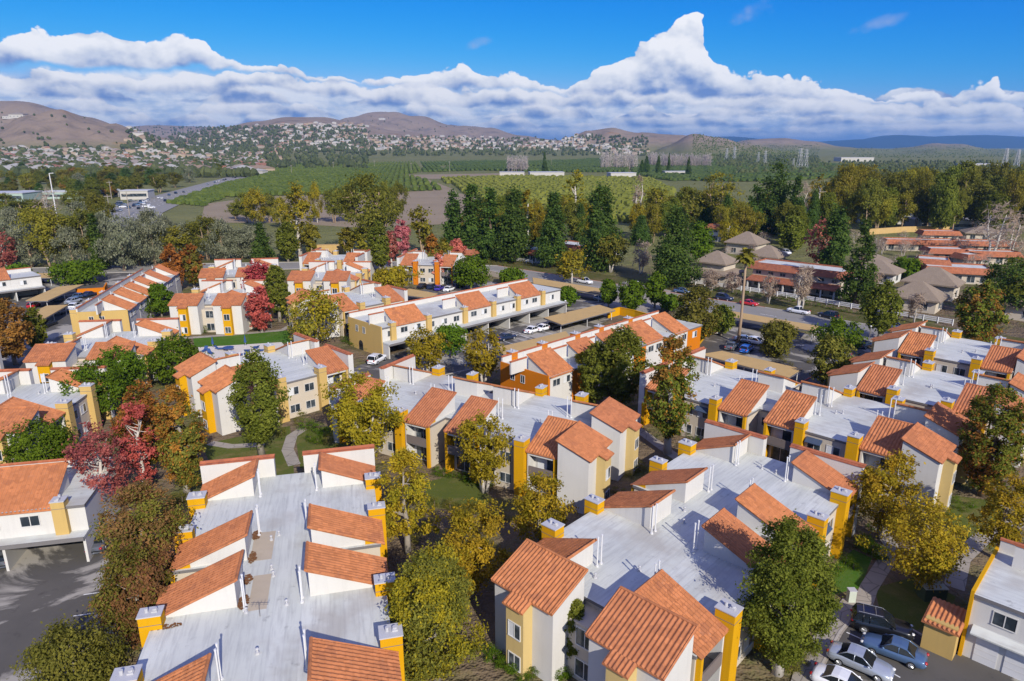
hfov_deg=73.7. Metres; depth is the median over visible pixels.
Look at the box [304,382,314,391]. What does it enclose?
window
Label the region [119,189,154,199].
warehouse
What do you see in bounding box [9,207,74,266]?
tree
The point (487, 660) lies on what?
shrub
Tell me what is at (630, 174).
barn
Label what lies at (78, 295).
sedan car
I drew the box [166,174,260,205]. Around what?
orchard
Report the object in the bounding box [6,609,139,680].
tree
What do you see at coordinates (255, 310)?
liquidambar tree
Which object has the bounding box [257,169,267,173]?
house
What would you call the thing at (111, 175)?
town tree
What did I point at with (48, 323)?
sedan car
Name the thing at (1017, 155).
power pylon
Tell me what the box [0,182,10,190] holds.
town tree
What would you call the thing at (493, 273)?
boundary wall
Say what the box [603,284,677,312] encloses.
driveway
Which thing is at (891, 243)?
shop building
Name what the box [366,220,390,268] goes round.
alder tree
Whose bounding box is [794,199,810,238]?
eucalyptus tree
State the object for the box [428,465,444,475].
shrub
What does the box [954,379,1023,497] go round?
liquidambar tree
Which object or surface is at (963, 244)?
sycamore tree
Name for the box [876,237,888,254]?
sycamore tree
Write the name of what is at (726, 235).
eucalyptus tree
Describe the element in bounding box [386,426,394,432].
window
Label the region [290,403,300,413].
window
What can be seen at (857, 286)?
conifer tree
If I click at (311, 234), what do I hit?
eucalyptus tree
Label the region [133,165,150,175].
town tree
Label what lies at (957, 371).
window
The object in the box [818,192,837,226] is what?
eucalyptus tree
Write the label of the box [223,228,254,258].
eucalyptus tree
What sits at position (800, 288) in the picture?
sycamore tree
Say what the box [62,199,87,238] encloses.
eucalyptus tree
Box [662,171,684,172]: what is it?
barn
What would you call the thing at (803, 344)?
parking lot
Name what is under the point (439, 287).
sedan car
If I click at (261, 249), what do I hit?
conifer tree
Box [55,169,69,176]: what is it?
town tree
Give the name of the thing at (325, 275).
apartment building
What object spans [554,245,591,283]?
olive tree
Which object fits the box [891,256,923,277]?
ficus tree
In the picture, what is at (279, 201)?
eucalyptus tree
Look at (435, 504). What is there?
shrub
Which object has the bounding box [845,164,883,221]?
eucalyptus tree
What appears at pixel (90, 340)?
apartment building
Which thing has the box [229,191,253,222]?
eucalyptus tree
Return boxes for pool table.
[222,346,233,350]
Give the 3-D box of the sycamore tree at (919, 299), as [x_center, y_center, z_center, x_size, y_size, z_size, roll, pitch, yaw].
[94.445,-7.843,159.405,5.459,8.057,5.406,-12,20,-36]
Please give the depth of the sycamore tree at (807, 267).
172.90 m
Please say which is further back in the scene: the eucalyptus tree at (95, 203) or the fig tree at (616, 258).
the eucalyptus tree at (95, 203)
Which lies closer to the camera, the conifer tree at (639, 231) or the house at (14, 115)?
the conifer tree at (639, 231)
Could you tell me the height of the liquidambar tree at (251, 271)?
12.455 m
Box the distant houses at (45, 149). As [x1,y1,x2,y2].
[0,121,649,162]
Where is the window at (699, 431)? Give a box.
[695,426,703,437]
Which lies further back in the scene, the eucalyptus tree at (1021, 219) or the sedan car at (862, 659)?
the eucalyptus tree at (1021, 219)
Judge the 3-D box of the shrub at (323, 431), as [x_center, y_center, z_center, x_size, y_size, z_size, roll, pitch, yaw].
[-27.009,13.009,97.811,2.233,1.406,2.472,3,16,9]
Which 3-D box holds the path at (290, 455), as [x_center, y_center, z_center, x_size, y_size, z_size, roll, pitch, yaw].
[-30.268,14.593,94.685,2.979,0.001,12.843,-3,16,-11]
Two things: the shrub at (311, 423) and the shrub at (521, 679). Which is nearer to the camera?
the shrub at (521, 679)
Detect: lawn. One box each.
[193,330,289,346]
[202,426,293,474]
[294,426,346,467]
[425,474,493,510]
[828,550,871,594]
[876,577,955,629]
[940,495,1002,539]
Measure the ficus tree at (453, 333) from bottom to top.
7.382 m
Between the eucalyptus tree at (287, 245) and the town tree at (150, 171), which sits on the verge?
the eucalyptus tree at (287, 245)
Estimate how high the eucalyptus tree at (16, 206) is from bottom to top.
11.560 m
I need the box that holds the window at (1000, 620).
[991,610,1018,633]
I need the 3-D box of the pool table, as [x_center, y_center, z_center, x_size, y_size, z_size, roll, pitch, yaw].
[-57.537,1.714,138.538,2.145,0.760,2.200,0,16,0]
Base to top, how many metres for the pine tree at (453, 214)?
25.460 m
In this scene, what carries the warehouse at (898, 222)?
on the terrain at (76, 131)
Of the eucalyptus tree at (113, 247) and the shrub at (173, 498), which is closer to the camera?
the shrub at (173, 498)
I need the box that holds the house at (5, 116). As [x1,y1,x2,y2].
[2,115,13,118]
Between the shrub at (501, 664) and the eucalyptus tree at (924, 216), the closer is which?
the shrub at (501, 664)
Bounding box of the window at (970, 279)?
[966,276,974,282]
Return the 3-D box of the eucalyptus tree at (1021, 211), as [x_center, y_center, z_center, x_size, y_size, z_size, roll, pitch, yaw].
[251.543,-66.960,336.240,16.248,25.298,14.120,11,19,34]
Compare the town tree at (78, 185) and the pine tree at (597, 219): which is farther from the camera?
the town tree at (78, 185)
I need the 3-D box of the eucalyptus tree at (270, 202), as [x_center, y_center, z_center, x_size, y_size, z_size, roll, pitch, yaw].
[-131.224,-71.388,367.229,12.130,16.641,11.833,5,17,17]
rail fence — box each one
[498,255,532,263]
[689,279,953,325]
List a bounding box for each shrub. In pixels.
[169,492,180,505]
[171,490,188,504]
[275,427,287,438]
[293,415,305,425]
[294,418,313,430]
[304,433,317,441]
[306,419,321,429]
[309,435,325,444]
[311,421,327,433]
[318,426,330,436]
[323,433,333,444]
[410,534,418,548]
[411,530,422,540]
[419,515,434,525]
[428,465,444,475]
[430,496,438,506]
[433,467,449,476]
[443,497,458,510]
[447,470,455,477]
[450,501,467,509]
[454,469,469,481]
[462,472,473,483]
[479,640,500,656]
[484,645,505,665]
[494,654,508,669]
[496,654,509,673]
[504,661,517,675]
[504,664,515,675]
[516,671,526,680]
[524,666,539,680]
[554,666,571,680]
[561,665,573,678]
[564,598,584,658]
[622,470,633,477]
[636,459,648,472]
[784,662,805,676]
[799,655,811,666]
[832,561,846,571]
[833,567,844,575]
[835,552,854,563]
[846,560,861,570]
[853,532,875,548]
[853,533,876,550]
[861,539,882,556]
[862,539,876,553]
[869,544,890,560]
[951,494,962,502]
[955,503,968,512]
[967,500,978,508]
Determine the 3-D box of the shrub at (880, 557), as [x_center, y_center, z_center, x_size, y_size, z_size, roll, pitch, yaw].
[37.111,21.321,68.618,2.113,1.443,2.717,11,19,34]
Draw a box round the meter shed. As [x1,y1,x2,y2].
[920,597,966,660]
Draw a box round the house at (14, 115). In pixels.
[8,113,28,117]
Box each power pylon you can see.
[1001,148,1008,164]
[1013,149,1020,165]
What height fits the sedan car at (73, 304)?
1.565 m
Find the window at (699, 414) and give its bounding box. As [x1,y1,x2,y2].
[697,411,707,418]
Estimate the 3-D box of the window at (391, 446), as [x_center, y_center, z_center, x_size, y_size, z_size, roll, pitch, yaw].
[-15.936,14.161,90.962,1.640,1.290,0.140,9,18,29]
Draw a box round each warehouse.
[0,191,42,200]
[20,190,82,198]
[97,189,119,196]
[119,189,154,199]
[833,157,873,160]
[856,213,913,223]
[903,217,981,229]
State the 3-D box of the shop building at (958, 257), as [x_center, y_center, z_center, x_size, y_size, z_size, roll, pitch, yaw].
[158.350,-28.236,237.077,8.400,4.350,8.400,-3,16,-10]
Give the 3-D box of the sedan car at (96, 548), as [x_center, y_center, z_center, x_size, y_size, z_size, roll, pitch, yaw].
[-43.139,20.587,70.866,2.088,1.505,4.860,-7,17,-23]
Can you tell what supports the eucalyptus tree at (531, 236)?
on the terrain at (76, 131)
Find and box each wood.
[0,124,648,176]
[715,153,1023,175]
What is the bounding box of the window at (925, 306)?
[918,303,927,310]
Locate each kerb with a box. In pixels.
[31,261,864,324]
[107,268,871,341]
[503,266,762,306]
[821,618,850,663]
[912,628,957,652]
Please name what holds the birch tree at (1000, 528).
on the terrain at (76, 131)
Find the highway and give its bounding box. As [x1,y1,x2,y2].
[104,176,247,231]
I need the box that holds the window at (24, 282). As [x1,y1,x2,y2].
[20,280,26,284]
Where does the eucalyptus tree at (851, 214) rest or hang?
on the terrain at (76, 131)
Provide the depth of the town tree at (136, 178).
595.05 m
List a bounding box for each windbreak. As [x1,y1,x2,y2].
[506,154,528,170]
[599,149,638,168]
[647,151,663,164]
[661,152,711,165]
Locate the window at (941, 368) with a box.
[936,364,947,372]
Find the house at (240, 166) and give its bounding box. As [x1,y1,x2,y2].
[232,165,252,168]
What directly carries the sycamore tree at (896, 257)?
on the terrain at (76, 131)
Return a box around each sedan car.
[26,302,40,307]
[44,320,57,327]
[50,296,68,301]
[54,308,68,314]
[64,297,82,303]
[68,302,81,308]
[71,292,83,297]
[82,291,96,296]
[84,531,107,554]
[417,283,426,288]
[426,283,435,288]
[434,285,443,290]
[443,285,454,291]
[452,281,465,287]
[497,332,516,341]
[524,325,539,333]
[537,323,551,331]
[548,322,562,329]
[592,295,603,301]
[673,287,689,292]
[724,341,738,350]
[732,334,751,343]
[739,299,758,306]
[739,343,753,353]
[747,335,761,345]
[809,662,861,680]
[826,640,895,680]
[859,340,871,348]
[860,632,929,669]
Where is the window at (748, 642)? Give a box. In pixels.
[743,632,753,651]
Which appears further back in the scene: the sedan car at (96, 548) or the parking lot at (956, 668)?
the sedan car at (96, 548)
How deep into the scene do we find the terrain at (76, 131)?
285.20 m
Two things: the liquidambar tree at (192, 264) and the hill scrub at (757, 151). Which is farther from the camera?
the hill scrub at (757, 151)
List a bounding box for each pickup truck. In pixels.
[576,277,592,283]
[787,305,810,314]
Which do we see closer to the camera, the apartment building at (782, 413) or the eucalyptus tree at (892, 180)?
the apartment building at (782, 413)
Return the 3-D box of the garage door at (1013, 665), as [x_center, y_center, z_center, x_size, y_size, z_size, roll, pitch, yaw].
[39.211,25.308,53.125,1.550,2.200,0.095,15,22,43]
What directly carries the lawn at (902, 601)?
on the terrain at (76, 131)
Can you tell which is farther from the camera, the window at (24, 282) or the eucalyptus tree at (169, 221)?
the eucalyptus tree at (169, 221)
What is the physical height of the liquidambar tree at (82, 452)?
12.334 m
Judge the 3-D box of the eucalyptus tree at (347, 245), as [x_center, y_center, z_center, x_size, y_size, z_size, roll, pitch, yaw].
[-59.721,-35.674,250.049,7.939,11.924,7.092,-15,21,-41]
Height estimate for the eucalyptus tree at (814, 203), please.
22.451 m
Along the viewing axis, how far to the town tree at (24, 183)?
600.40 m
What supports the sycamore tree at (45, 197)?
on the terrain at (76, 131)
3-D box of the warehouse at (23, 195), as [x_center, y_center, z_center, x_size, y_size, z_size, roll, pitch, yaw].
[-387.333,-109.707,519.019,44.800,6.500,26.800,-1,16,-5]
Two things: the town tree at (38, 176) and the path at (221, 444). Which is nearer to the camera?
the path at (221, 444)
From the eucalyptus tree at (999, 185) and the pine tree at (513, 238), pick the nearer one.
the pine tree at (513, 238)
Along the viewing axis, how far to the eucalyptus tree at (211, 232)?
272.65 m
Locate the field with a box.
[202,191,476,227]
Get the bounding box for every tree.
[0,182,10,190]
[0,192,19,209]
[0,206,31,247]
[0,220,37,264]
[0,222,49,266]
[0,228,19,267]
[0,297,35,364]
[0,414,80,463]
[4,170,18,182]
[4,177,13,184]
[5,262,38,272]
[6,181,18,190]
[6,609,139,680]
[7,198,40,212]
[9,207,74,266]
[16,206,57,226]
[17,173,35,189]
[21,307,47,346]
[27,200,50,208]
[31,171,44,183]
[32,187,63,215]
[34,183,44,190]
[43,168,55,179]
[43,174,56,187]
[43,257,106,285]
[45,223,90,264]
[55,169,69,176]
[56,177,66,189]
[57,358,132,420]
[57,415,136,499]
[59,188,83,211]
[59,206,111,253]
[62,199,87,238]
[64,178,80,190]
[66,165,75,177]
[72,167,87,175]
[72,173,83,184]
[72,179,85,194]
[76,187,96,205]
[81,344,150,399]
[82,176,101,194]
[82,193,117,242]
[82,208,124,266]
[82,537,178,651]
[86,213,111,270]
[88,478,198,597]
[90,171,97,179]
[90,212,154,270]
[97,170,108,184]
[100,172,120,188]
[100,178,117,197]
[101,379,177,477]
[102,166,117,173]
[102,294,158,317]
[111,397,162,491]
[112,177,140,189]
[118,168,124,180]
[123,168,134,181]
[123,216,152,240]
[123,225,151,265]
[126,173,147,188]
[127,205,180,265]
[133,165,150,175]
[141,327,218,382]
[142,168,156,184]
[142,225,190,252]
[147,172,169,192]
[147,282,173,316]
[151,383,208,498]
[159,214,177,244]
[159,243,184,284]
[164,220,208,255]
[165,172,183,187]
[177,243,205,287]
[181,168,194,182]
[185,214,225,260]
[198,220,226,243]
[200,218,239,258]
[222,346,294,454]
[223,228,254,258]
[224,202,241,218]
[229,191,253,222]
[235,224,274,254]
[239,259,270,288]
[240,186,270,222]
[242,285,274,331]
[248,222,276,257]
[259,192,277,222]
[262,265,290,321]
[269,180,316,256]
[269,195,289,224]
[274,221,299,261]
[279,285,349,341]
[298,222,320,251]
[308,179,323,222]
[314,366,409,459]
[320,187,342,222]
[323,169,408,241]
[336,227,358,253]
[339,183,357,222]
[349,227,369,249]
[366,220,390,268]
[372,263,423,287]
[374,180,395,225]
[378,445,444,553]
[381,540,490,680]
[385,230,398,266]
[389,179,411,219]
[393,219,410,253]
[404,324,452,372]
[407,204,434,250]
[423,233,443,256]
[430,496,513,598]
[432,253,443,276]
[432,323,467,357]
[438,188,465,245]
[438,238,453,255]
[445,253,492,288]
[449,238,466,251]
[452,409,514,493]
[453,183,484,255]
[458,326,505,382]
[475,186,505,260]
[489,184,534,263]
[494,193,507,229]
[495,210,504,226]
[496,266,527,282]
[508,469,578,541]
[519,189,536,233]
[528,198,544,221]
[529,219,541,243]
[531,210,546,239]
[532,190,571,267]
[533,210,559,243]
[541,151,547,170]
[543,192,564,221]
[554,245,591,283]
[559,194,567,209]
[560,285,579,306]
[561,199,578,239]
[562,169,587,239]
[563,210,588,238]
[572,203,586,240]
[574,340,615,403]
[574,351,591,374]
[575,181,627,271]
[583,202,592,214]
[590,231,630,272]
[597,322,651,409]
[599,278,617,306]
[603,212,613,233]
[615,280,646,309]
[626,201,647,230]
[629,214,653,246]
[632,174,645,211]
[632,239,652,273]
[638,160,644,172]
[641,156,649,172]
[642,329,700,454]
[643,184,668,216]
[643,201,662,242]
[644,188,663,222]
[644,270,666,307]
[646,201,709,288]
[655,155,661,172]
[655,200,674,235]
[658,293,681,311]
[666,152,670,170]
[667,195,688,234]
[670,283,724,339]
[675,185,697,208]
[676,186,703,231]
[685,158,691,173]
[687,220,716,264]
[689,193,706,232]
[693,170,746,222]
[702,267,722,290]
[704,196,716,226]
[712,203,735,231]
[712,303,738,335]
[715,218,743,245]
[718,193,736,231]
[722,246,732,253]
[723,270,742,293]
[727,198,758,232]
[734,199,750,232]
[735,247,757,342]
[735,508,848,677]
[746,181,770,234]
[746,210,766,233]
[757,156,793,234]
[757,318,799,358]
[759,273,780,303]
[772,199,795,238]
[774,215,807,251]
[787,203,811,235]
[789,175,805,212]
[789,265,816,305]
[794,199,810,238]
[794,264,819,307]
[797,181,810,208]
[801,216,831,263]
[804,316,867,354]
[805,173,831,204]
[806,188,822,230]
[806,208,821,238]
[807,332,856,385]
[810,179,841,196]
[815,203,854,265]
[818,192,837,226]
[829,160,866,192]
[829,182,850,210]
[834,217,879,306]
[837,183,863,224]
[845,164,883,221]
[846,176,892,223]
[848,448,925,540]
[849,230,863,243]
[852,162,877,188]
[854,492,988,591]
[856,173,887,211]
[859,279,905,336]
[866,266,885,285]
[869,189,899,227]
[873,233,885,252]
[874,187,902,227]
[876,167,896,194]
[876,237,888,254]
[884,170,917,224]
[889,254,907,262]
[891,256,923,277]
[892,188,921,226]
[894,169,926,188]
[896,239,916,251]
[897,231,912,237]
[898,241,914,256]
[905,169,932,225]
[905,292,927,322]
[906,164,936,192]
[908,234,926,245]
[915,191,933,225]
[918,168,941,182]
[922,234,936,239]
[928,175,961,228]
[933,163,964,186]
[938,240,951,245]
[949,279,1012,342]
[952,187,974,229]
[952,235,970,243]
[952,239,969,247]
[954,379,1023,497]
[955,157,983,172]
[957,168,988,219]
[963,253,978,263]
[964,182,995,226]
[965,470,1023,548]
[967,163,990,176]
[970,198,1022,251]
[975,188,1017,229]
[977,254,997,266]
[977,255,1023,310]
[981,171,1004,184]
[982,159,1012,178]
[991,175,1012,209]
[992,210,1023,251]
[998,165,1023,232]
[1005,162,1023,223]
[1010,186,1023,229]
[1016,205,1023,225]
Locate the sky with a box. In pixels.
[0,0,1023,141]
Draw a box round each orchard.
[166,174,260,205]
[224,161,441,195]
[420,157,628,171]
[441,174,675,221]
[630,159,900,180]
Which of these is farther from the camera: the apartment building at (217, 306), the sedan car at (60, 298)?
the sedan car at (60, 298)
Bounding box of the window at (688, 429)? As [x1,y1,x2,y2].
[682,423,691,432]
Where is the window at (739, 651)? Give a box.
[737,643,741,660]
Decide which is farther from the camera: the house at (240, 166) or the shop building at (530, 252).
the house at (240, 166)
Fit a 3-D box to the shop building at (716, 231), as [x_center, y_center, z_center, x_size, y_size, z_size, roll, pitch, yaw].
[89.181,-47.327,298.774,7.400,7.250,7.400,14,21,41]
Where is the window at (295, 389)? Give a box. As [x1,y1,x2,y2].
[288,386,298,395]
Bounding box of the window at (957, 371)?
[953,367,965,375]
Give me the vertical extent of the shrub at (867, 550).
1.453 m
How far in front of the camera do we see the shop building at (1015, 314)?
162.72 m
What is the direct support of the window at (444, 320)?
in the apartment building at (383, 329)
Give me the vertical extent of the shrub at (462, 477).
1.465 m
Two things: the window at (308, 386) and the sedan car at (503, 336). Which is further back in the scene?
the sedan car at (503, 336)
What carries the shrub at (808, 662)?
on the terrain at (76, 131)
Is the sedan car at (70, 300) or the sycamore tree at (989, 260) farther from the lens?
the sycamore tree at (989, 260)
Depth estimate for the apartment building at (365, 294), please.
154.61 m
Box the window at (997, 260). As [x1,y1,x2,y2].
[995,257,1002,262]
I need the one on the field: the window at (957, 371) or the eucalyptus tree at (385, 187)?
the eucalyptus tree at (385, 187)
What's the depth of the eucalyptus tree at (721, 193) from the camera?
313.26 m
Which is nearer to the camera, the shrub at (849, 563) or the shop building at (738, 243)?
the shrub at (849, 563)
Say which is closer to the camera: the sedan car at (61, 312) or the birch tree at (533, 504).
the birch tree at (533, 504)
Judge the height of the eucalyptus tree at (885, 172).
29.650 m
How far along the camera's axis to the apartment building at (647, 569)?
57.06 m
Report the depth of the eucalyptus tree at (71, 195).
391.27 m
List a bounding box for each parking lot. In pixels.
[0,273,131,367]
[0,538,115,680]
[354,281,628,378]
[408,281,498,300]
[700,319,870,390]
[826,624,1019,680]
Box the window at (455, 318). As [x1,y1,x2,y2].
[453,315,459,321]
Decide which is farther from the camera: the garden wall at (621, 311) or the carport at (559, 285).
the carport at (559, 285)
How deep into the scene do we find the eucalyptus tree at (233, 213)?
383.33 m
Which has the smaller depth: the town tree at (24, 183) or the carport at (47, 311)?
the carport at (47, 311)
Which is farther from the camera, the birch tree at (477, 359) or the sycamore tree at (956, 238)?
the sycamore tree at (956, 238)
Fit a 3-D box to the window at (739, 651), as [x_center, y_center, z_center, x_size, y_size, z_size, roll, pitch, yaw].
[17.632,24.768,53.743,0.140,1.290,1.640,14,21,41]
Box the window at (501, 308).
[499,305,504,310]
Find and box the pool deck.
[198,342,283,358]
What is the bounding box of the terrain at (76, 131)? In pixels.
[0,101,1023,680]
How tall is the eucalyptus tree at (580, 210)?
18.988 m
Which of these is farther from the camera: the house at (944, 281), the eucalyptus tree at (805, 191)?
the eucalyptus tree at (805, 191)
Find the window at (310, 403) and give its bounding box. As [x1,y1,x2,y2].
[306,399,315,408]
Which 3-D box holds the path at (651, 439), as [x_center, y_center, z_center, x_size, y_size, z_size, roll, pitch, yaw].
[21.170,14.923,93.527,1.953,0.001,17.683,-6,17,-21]
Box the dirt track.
[409,173,525,199]
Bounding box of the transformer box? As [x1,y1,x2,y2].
[915,580,948,601]
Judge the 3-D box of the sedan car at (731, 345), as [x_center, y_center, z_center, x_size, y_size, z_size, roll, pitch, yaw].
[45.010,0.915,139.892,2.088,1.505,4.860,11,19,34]
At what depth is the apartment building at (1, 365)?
119.29 m
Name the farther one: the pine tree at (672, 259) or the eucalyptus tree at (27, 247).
the eucalyptus tree at (27, 247)
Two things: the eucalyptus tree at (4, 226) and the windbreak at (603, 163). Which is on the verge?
the eucalyptus tree at (4, 226)
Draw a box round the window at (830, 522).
[828,516,833,527]
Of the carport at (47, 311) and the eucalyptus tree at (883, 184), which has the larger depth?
the eucalyptus tree at (883, 184)
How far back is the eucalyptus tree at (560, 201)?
341.30 m
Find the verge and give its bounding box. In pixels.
[0,257,1023,342]
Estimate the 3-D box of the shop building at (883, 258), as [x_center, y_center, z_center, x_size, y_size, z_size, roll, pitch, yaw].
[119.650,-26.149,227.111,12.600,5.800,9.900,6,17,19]
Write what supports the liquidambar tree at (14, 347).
on the terrain at (76, 131)
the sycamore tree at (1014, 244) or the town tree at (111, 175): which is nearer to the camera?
the sycamore tree at (1014, 244)
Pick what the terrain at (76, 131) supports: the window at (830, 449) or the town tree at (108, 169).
the town tree at (108, 169)
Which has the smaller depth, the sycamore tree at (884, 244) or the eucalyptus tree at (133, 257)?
the eucalyptus tree at (133, 257)
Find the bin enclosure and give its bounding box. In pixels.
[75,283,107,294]
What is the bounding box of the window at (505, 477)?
[499,471,510,483]
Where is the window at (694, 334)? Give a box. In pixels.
[692,330,696,337]
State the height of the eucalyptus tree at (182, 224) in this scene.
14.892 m
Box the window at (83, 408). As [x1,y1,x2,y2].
[80,402,86,414]
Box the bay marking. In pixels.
[74,592,899,677]
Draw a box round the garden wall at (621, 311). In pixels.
[607,307,646,317]
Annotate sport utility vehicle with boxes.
[0,550,5,568]
[367,353,386,364]
[715,292,733,300]
[817,310,838,318]
[850,602,914,640]
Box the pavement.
[791,598,854,680]
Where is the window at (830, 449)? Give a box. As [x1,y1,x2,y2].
[825,445,840,455]
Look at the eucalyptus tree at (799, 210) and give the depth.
279.18 m
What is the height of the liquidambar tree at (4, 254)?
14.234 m
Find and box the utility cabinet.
[846,587,857,602]
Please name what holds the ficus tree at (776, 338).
on the parking lot at (803, 344)
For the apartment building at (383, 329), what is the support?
on the terrain at (76, 131)
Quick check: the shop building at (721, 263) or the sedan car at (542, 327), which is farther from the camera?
the shop building at (721, 263)
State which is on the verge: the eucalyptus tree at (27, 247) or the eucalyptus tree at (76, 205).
the eucalyptus tree at (27, 247)
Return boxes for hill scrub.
[0,112,471,144]
[693,134,1023,160]
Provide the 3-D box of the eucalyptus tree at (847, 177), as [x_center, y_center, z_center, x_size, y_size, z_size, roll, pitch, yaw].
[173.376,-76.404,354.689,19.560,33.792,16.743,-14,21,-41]
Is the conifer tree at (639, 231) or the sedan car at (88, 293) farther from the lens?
the conifer tree at (639, 231)
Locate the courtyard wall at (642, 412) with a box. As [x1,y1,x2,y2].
[641,403,644,427]
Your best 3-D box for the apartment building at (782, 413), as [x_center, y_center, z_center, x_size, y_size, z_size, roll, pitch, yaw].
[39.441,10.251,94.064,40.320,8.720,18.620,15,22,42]
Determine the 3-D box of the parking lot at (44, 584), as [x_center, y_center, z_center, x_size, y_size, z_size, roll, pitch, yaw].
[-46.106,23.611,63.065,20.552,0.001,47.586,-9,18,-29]
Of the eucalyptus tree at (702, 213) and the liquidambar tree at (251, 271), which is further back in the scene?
the eucalyptus tree at (702, 213)
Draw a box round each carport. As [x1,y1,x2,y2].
[26,284,83,306]
[37,273,51,285]
[37,305,68,326]
[407,289,437,297]
[500,331,568,359]
[532,277,600,301]
[543,305,614,325]
[705,351,801,381]
[732,311,817,341]
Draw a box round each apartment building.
[0,267,45,300]
[0,351,3,368]
[0,365,114,463]
[0,454,120,570]
[22,317,182,396]
[69,263,181,334]
[110,444,404,680]
[167,279,275,335]
[172,332,353,435]
[197,258,278,290]
[285,279,407,339]
[287,261,371,295]
[299,247,374,273]
[330,354,641,513]
[348,278,567,358]
[397,248,465,284]
[490,419,866,680]
[500,310,702,399]
[637,346,979,513]
[826,349,1023,467]
[871,320,1023,379]
[958,537,1023,680]
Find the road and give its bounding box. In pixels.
[31,262,888,340]
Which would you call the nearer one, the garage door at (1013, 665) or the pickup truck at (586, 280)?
the garage door at (1013, 665)
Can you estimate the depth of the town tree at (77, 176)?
676.16 m
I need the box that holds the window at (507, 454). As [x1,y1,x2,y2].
[499,450,510,462]
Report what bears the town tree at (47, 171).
on the terrain at (76, 131)
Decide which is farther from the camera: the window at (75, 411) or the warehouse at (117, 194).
the warehouse at (117, 194)
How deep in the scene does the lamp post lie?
365.06 m
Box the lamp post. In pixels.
[49,173,57,219]
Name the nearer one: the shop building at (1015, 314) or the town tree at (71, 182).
the shop building at (1015, 314)
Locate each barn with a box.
[500,171,523,174]
[528,171,563,175]
[606,172,635,176]
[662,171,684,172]
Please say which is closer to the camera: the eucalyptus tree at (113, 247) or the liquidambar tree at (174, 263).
the liquidambar tree at (174, 263)
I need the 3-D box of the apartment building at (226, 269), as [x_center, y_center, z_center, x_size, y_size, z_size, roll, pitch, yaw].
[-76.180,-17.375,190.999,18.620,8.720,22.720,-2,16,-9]
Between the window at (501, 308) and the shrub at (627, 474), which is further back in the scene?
the window at (501, 308)
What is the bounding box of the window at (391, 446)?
[387,441,395,451]
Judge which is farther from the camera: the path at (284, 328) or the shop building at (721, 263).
the shop building at (721, 263)
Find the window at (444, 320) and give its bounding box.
[441,318,446,324]
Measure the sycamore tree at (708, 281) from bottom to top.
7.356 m
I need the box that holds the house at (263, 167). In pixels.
[250,165,272,170]
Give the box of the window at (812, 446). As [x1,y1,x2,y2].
[807,443,820,450]
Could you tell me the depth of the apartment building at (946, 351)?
116.97 m
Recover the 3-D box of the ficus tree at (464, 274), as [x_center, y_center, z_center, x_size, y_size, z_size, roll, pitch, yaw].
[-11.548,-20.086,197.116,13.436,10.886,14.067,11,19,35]
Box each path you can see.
[184,325,288,338]
[207,441,264,447]
[281,428,307,465]
[639,428,677,458]
[856,528,898,604]
[944,515,1023,590]
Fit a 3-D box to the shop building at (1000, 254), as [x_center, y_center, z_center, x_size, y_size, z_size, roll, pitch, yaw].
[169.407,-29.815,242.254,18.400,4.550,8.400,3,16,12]
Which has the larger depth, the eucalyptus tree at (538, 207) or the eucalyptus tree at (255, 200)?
the eucalyptus tree at (255, 200)
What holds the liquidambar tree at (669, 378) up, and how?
on the terrain at (76, 131)
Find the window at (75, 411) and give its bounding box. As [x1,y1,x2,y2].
[74,409,78,418]
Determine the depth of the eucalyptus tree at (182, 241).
239.47 m
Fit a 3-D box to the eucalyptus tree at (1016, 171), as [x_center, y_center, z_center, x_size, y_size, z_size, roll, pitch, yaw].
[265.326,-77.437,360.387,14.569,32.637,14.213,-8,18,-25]
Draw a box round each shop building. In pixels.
[449,248,480,257]
[519,245,539,262]
[565,240,587,257]
[690,250,746,285]
[705,223,723,241]
[724,231,769,254]
[746,258,854,299]
[751,245,789,259]
[849,253,893,264]
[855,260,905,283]
[879,237,957,250]
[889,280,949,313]
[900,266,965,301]
[914,229,962,237]
[915,255,951,265]
[918,246,967,261]
[920,263,992,284]
[948,251,987,263]
[951,239,1016,249]
[958,226,1007,238]
[962,248,1023,264]
[988,294,1023,320]
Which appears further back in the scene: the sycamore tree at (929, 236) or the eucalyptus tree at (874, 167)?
the eucalyptus tree at (874, 167)
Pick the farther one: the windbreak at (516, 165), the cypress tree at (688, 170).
the windbreak at (516, 165)
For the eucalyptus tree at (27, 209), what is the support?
on the terrain at (76, 131)
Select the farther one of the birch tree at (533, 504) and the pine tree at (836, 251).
the pine tree at (836, 251)
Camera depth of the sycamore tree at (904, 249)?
254.82 m
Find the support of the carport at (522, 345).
on the parking lot at (585, 300)
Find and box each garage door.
[972,637,999,668]
[1001,650,1023,680]
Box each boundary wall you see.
[317,244,342,252]
[487,270,499,277]
[869,226,949,234]
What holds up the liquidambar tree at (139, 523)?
on the terrain at (76, 131)
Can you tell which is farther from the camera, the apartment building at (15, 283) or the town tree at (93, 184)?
the town tree at (93, 184)
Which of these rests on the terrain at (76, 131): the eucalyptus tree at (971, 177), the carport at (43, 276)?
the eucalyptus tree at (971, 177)
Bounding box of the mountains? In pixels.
[721,135,1023,147]
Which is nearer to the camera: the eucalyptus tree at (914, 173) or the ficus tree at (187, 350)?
the ficus tree at (187, 350)

